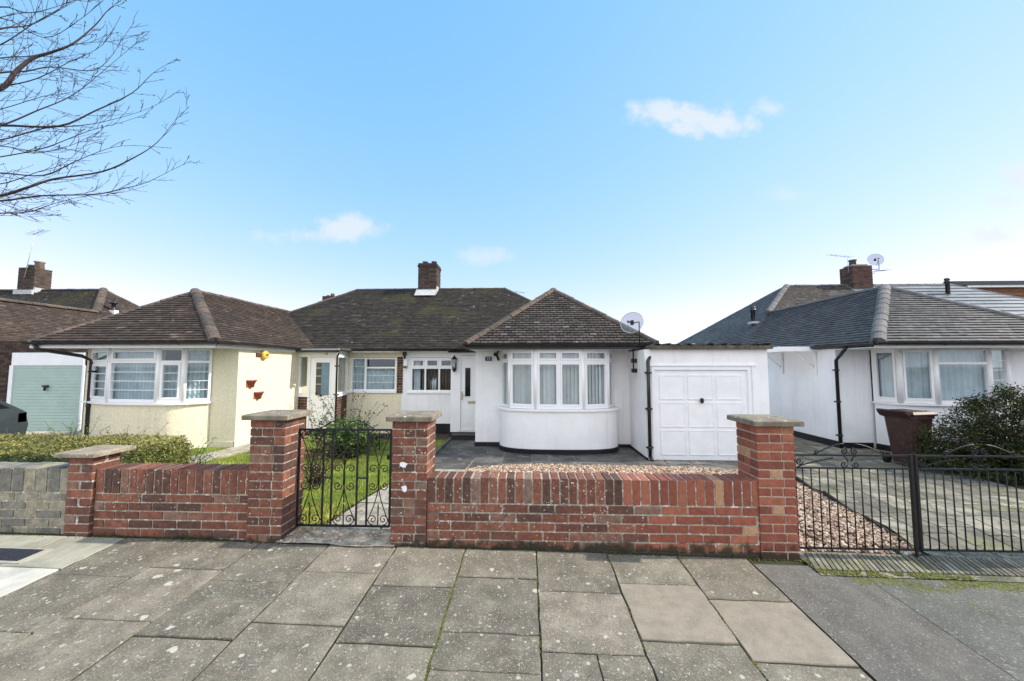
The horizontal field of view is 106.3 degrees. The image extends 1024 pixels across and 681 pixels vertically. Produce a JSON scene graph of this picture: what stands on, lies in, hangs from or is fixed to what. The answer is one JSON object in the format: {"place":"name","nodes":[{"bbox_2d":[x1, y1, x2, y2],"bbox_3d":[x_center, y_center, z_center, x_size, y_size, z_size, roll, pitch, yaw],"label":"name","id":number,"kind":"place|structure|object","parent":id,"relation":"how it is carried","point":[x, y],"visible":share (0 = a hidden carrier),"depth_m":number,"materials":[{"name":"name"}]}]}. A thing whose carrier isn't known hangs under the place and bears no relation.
{"place":"outdoors","nodes":[
{"label":"outdoors","id":0,"kind":"place"},
{"bbox_2d":[25,431,81,441],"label":"neighbour drive","id":1,"kind":"structure","parent":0,"point":[56,432],"depth_m":11.24,"materials":[{"name":"concrete"}]},
{"bbox_2d":[0,400,27,440],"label":"parked car","id":2,"kind":"object","parent":1,"relation":"on","point":[13,420],"visible":0.9,"depth_m":8.25,"materials":[{"name":"paint"}]},
{"bbox_2d":[188,435,445,530],"bbox_3d":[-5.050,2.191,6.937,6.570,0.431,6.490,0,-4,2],"label":"lawn","id":3,"kind":"structure","parent":0,"point":[351,462],"depth_m":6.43,"materials":[{"name":"green plant"}]},
{"bbox_2d":[0,427,201,463],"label":"hedge","id":4,"kind":"object","parent":3,"relation":"on","point":[174,449],"visible":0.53,"depth_m":4.71,"materials":[{"name":"green plant"}]},
{"bbox_2d":[27,418,217,463],"bbox_3d":[-5.998,1.651,5.731,3.985,0.874,1.452,-2,-4,24],"label":"weed clump","id":5,"kind":"object","parent":3,"relation":"on","point":[199,457],"visible":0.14,"depth_m":5.94,"materials":[{"name":"green plant"}]},
{"bbox_2d":[303,433,355,487],"bbox_3d":[-2.659,1.541,4.640,1.146,0.780,2.010,0,-4,2],"label":"dead plant","id":6,"kind":"object","parent":3,"relation":"on","point":[316,475],"visible":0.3,"depth_m":5.17,"materials":[{"name":"brown plant"}]},
{"bbox_2d":[218,454,450,513],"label":"fallen leaves","id":7,"kind":"object","parent":3,"relation":"on","point":[338,488],"visible":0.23,"depth_m":5.64,"materials":[{"name":"brown plant"}]},
{"bbox_2d":[290,390,387,459],"bbox_3d":[-3.361,1.729,8.016,1.823,1.467,1.676,-2,-4,27],"label":"garden shrub","id":8,"kind":"object","parent":3,"relation":"on","point":[345,440],"visible":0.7,"depth_m":7.81,"materials":[{"name":"green plant"}]},
{"bbox_2d":[188,437,466,545],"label":"garden path","id":9,"kind":"structure","parent":0,"point":[381,539],"depth_m":3.65,"materials":[{"name":"concrete"}]},
{"bbox_2d":[322,293,334,299],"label":"house","id":10,"kind":"structure","parent":0,"point":[328,296],"depth_m":29.35,"materials":[{"name":"brick"}]},
{"bbox_2d":[0,532,1023,680],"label":"pavement","id":11,"kind":"structure","parent":0,"point":[118,608],"depth_m":2.48,"materials":[{"name":"concrete"}]},
{"bbox_2d":[0,547,53,564],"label":"manhole cover","id":12,"kind":"object","parent":11,"relation":"on","point":[14,555],"visible":1,"depth_m":3.14,"materials":[{"name":"metal"}]},
{"bbox_2d":[0,0,199,223],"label":"street tree","id":13,"kind":"object","parent":11,"relation":"on","point":[8,82],"visible":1,"depth_m":3.98,"materials":[{"name":"brown plant"}]},
{"bbox_2d":[0,532,1023,680],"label":"moss","id":14,"kind":"object","parent":11,"relation":"on","point":[986,584],"visible":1,"depth_m":2.97,"materials":[{"name":"green plant"}]},
{"bbox_2d":[0,0,1023,343],"label":"sky","id":15,"kind":"structure","parent":0,"point":[678,165],"materials":[{"name":"blue"}]},
{"bbox_2d":[26,433,1023,555],"bbox_3d":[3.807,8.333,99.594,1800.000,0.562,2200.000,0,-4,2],"label":"ground","id":16,"kind":"structure","parent":0,"point":[444,437],"depth_m":6.14,"materials":[{"name":"soil"}]},
{"bbox_2d":[0,462,69,533],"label":"garden wall","id":17,"kind":"structure","parent":16,"relation":"on","point":[33,497],"depth_m":3.54,"materials":[{"name":"brick"}]},
{"bbox_2d":[0,261,138,430],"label":"bungalow","id":18,"kind":"object","parent":16,"relation":"on","point":[41,389],"visible":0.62,"depth_m":11.79,"materials":[{"name":"brick"}]},
{"bbox_2d":[24,228,48,277],"bbox_3d":[-23.676,-4.348,19.072,0.599,2.619,0.820,2,-4,-27],"label":"tv aerial","id":19,"kind":"object","parent":18,"relation":"attached to","point":[32,245],"visible":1,"depth_m":18.91,"materials":[{"name":"metal"}]},
{"bbox_2d":[6,353,86,430],"bbox_3d":[-14.115,1.546,11.614,2.380,2.360,0.149,0,-4,2],"label":"garage door","id":20,"kind":"structure","parent":18,"relation":"in","point":[50,387],"depth_m":11.63,"materials":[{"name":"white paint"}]},
{"bbox_2d":[53,410,312,542],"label":"garden wall","id":21,"kind":"structure","parent":16,"relation":"on","point":[108,493],"depth_m":3.49,"materials":[{"name":"brick"}]},
{"bbox_2d":[295,419,392,527],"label":"garden gate","id":22,"kind":"structure","parent":21,"relation":"attached to","point":[389,458],"depth_m":3.64,"materials":[{"name":"metal"}]},
{"bbox_2d":[21,288,427,448],"bbox_3d":[-6.518,0.377,13.065,6.691,5.086,11.033,0,-4,2],"label":"bungalow","id":23,"kind":"object","parent":16,"relation":"on","point":[188,364],"visible":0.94,"depth_m":8.71,"materials":[{"name":"paint"}]},
{"bbox_2d":[79,348,212,404],"bbox_3d":[-7.974,0.755,8.213,2.936,1.185,0.631,0,-4,2],"label":"bay window","id":24,"kind":"structure","parent":23,"relation":"in","point":[126,376],"depth_m":8.13,"materials":[{"name":"plastic"}]},
{"bbox_2d":[246,380,256,387],"bbox_3d":[-5.883,0.983,8.723,0.131,0.175,0.270,0,-4,2],"label":"wall planter","id":25,"kind":"object","parent":23,"relation":"attached to","point":[250,383],"visible":1,"depth_m":8.66,"materials":[{"name":"ceramic"}]},
{"bbox_2d":[253,391,263,398],"bbox_3d":[-5.873,1.283,8.959,0.131,0.175,0.270,0,-4,2],"label":"wall planter","id":26,"kind":"object","parent":23,"relation":"attached to","point":[257,395],"visible":1,"depth_m":8.89,"materials":[{"name":"ceramic"}]},
{"bbox_2d":[256,350,268,358],"bbox_3d":[-5.887,0.335,9.086,0.102,0.210,0.355,0,-4,2],"label":"alarm box","id":27,"kind":"object","parent":23,"relation":"attached to","point":[264,354],"visible":1,"depth_m":9.08,"materials":[{"name":"yellow plastic"}]},
{"bbox_2d":[347,358,396,392],"bbox_3d":[-4.144,1.036,11.485,1.480,1.040,0.225,0,-4,2],"label":"window","id":28,"kind":"structure","parent":23,"relation":"in","point":[368,379],"depth_m":11.54,"materials":[{"name":"plastic"}]},
{"bbox_2d":[398,261,772,461],"bbox_3d":[0.931,-0.134,13.175,9.220,6.120,10.377,0,-4,2],"label":"bungalow","id":29,"kind":"object","parent":16,"relation":"on","point":[558,378],"visible":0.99,"depth_m":8.69,"materials":[{"name":"paint"}]},
{"bbox_2d":[403,360,407,367],"bbox_3d":[-3.146,0.686,11.342,0.105,0.240,0.130,0,-4,2],"label":"alarm box","id":30,"kind":"object","parent":29,"relation":"attached to","point":[405,363],"visible":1,"depth_m":11.33,"materials":[{"name":"white paint"}]},
{"bbox_2d":[407,358,450,392],"bbox_3d":[-2.374,1.048,11.592,1.430,1.050,0.565,0,-4,2],"label":"window","id":31,"kind":"structure","parent":29,"relation":"in","point":[434,385],"depth_m":11.52,"materials":[{"name":"plastic"}]},
{"bbox_2d":[451,355,456,371],"bbox_3d":[-1.576,0.638,10.544,0.157,0.470,0.208,-2,-4,28],"label":"wall lantern","id":32,"kind":"object","parent":29,"relation":"attached to","point":[454,365],"depth_m":10.52,"materials":[{"name":"metal"}]},
{"bbox_2d":[458,356,475,430],"bbox_3d":[-1.045,1.452,10.575,0.840,2.050,0.119,0,-4,2],"label":"door","id":33,"kind":"structure","parent":29,"relation":"in","point":[467,364],"depth_m":10.59,"materials":[{"name":"plastic"}]},
{"bbox_2d":[494,351,498,360],"bbox_3d":[-0.370,0.371,9.331,0.146,0.245,0.161,0,-4,2],"label":"security light","id":34,"kind":"object","parent":29,"relation":"attached to","point":[496,354],"visible":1,"depth_m":9.26,"materials":[{"name":"metal"}]},
{"bbox_2d":[498,349,618,411],"bbox_3d":[1.082,0.904,8.914,2.862,1.388,0.868,0,-4,2],"label":"bay window","id":35,"kind":"structure","parent":29,"relation":"in","point":[532,380],"depth_m":8.70,"materials":[{"name":"plastic"}]},
{"bbox_2d":[620,312,643,372],"bbox_3d":[2.597,0.044,8.391,0.429,1.328,0.644,0,-4,2],"label":"satellite dish","id":36,"kind":"object","parent":29,"relation":"attached to","point":[631,322],"visible":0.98,"depth_m":8.34,"materials":[{"name":"grey metal"}]},
{"bbox_2d":[386,411,803,560],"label":"garden wall","id":37,"kind":"structure","parent":16,"relation":"on","point":[749,509],"depth_m":3.33,"materials":[{"name":"brick"}]},
{"bbox_2d":[794,443,918,557],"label":"drive gate","id":38,"kind":"structure","parent":37,"relation":"attached to","point":[910,464],"depth_m":3.30,"materials":[{"name":"metal"}]},
{"bbox_2d":[435,437,926,555],"bbox_3d":[0.979,2.261,6.781,7.411,0.330,4.552,-1,-4,21],"label":"path edging","id":39,"kind":"object","parent":16,"relation":"on","point":[449,439],"visible":0.29,"depth_m":4.95,"materials":[{"name":"concrete"}]},
{"bbox_2d":[677,259,1023,457],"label":"bungalow","id":40,"kind":"object","parent":16,"relation":"on","point":[851,352],"visible":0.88,"depth_m":9.17,"materials":[{"name":"tile"}]},
{"bbox_2d":[867,254,883,269],"bbox_3d":[16.132,-3.519,17.052,0.508,0.720,0.430,2,-4,-24],"label":"satellite dish","id":41,"kind":"object","parent":40,"relation":"attached to","point":[875,259],"visible":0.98,"depth_m":17.09,"materials":[{"name":"grey metal"}]},
{"bbox_2d":[871,348,1012,405],"bbox_3d":[10.080,0.812,8.717,3.215,1.270,0.877,0,-4,2],"label":"bay window","id":42,"kind":"structure","parent":40,"relation":"in","point":[935,376],"depth_m":8.54,"materials":[{"name":"plastic"}]},
{"bbox_2d":[902,382,1023,486],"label":"bush","id":43,"kind":"object","parent":16,"relation":"on","point":[1008,438],"visible":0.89,"depth_m":6.71,"materials":[{"name":"green plant"}]},
{"bbox_2d":[435,439,818,474],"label":"paving","id":44,"kind":"structure","parent":0,"point":[461,454],"depth_m":7.91,"materials":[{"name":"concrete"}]},
{"bbox_2d":[278,463,1018,557],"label":"gravel","id":45,"kind":"structure","parent":0,"point":[574,468],"depth_m":4.26,"materials":[{"name":"stone"}]},
{"bbox_2d":[793,437,1023,581],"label":"driveway","id":46,"kind":"structure","parent":0,"point":[923,564],"depth_m":4.30,"materials":[{"name":"concrete"}]},
{"bbox_2d":[700,458,1023,556],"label":"drive moss","id":47,"kind":"object","parent":46,"relation":"on","point":[900,533],"visible":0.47,"depth_m":5.22,"materials":[{"name":"green plant"}]},
{"bbox_2d":[876,408,937,467],"bbox_3d":[7.687,1.887,7.489,0.720,1.088,0.610,1,-4,-12],"label":"wheelie bin","id":48,"kind":"object","parent":46,"relation":"on","point":[898,421],"visible":0.7,"depth_m":7.38,"materials":[{"name":"brown plastic"}]},
{"bbox_2d":[913,444,1023,552],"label":"drive gate","id":49,"kind":"structure","parent":46,"relation":"on","point":[916,461],"depth_m":3.27,"materials":[{"name":"metal"}]}
]}

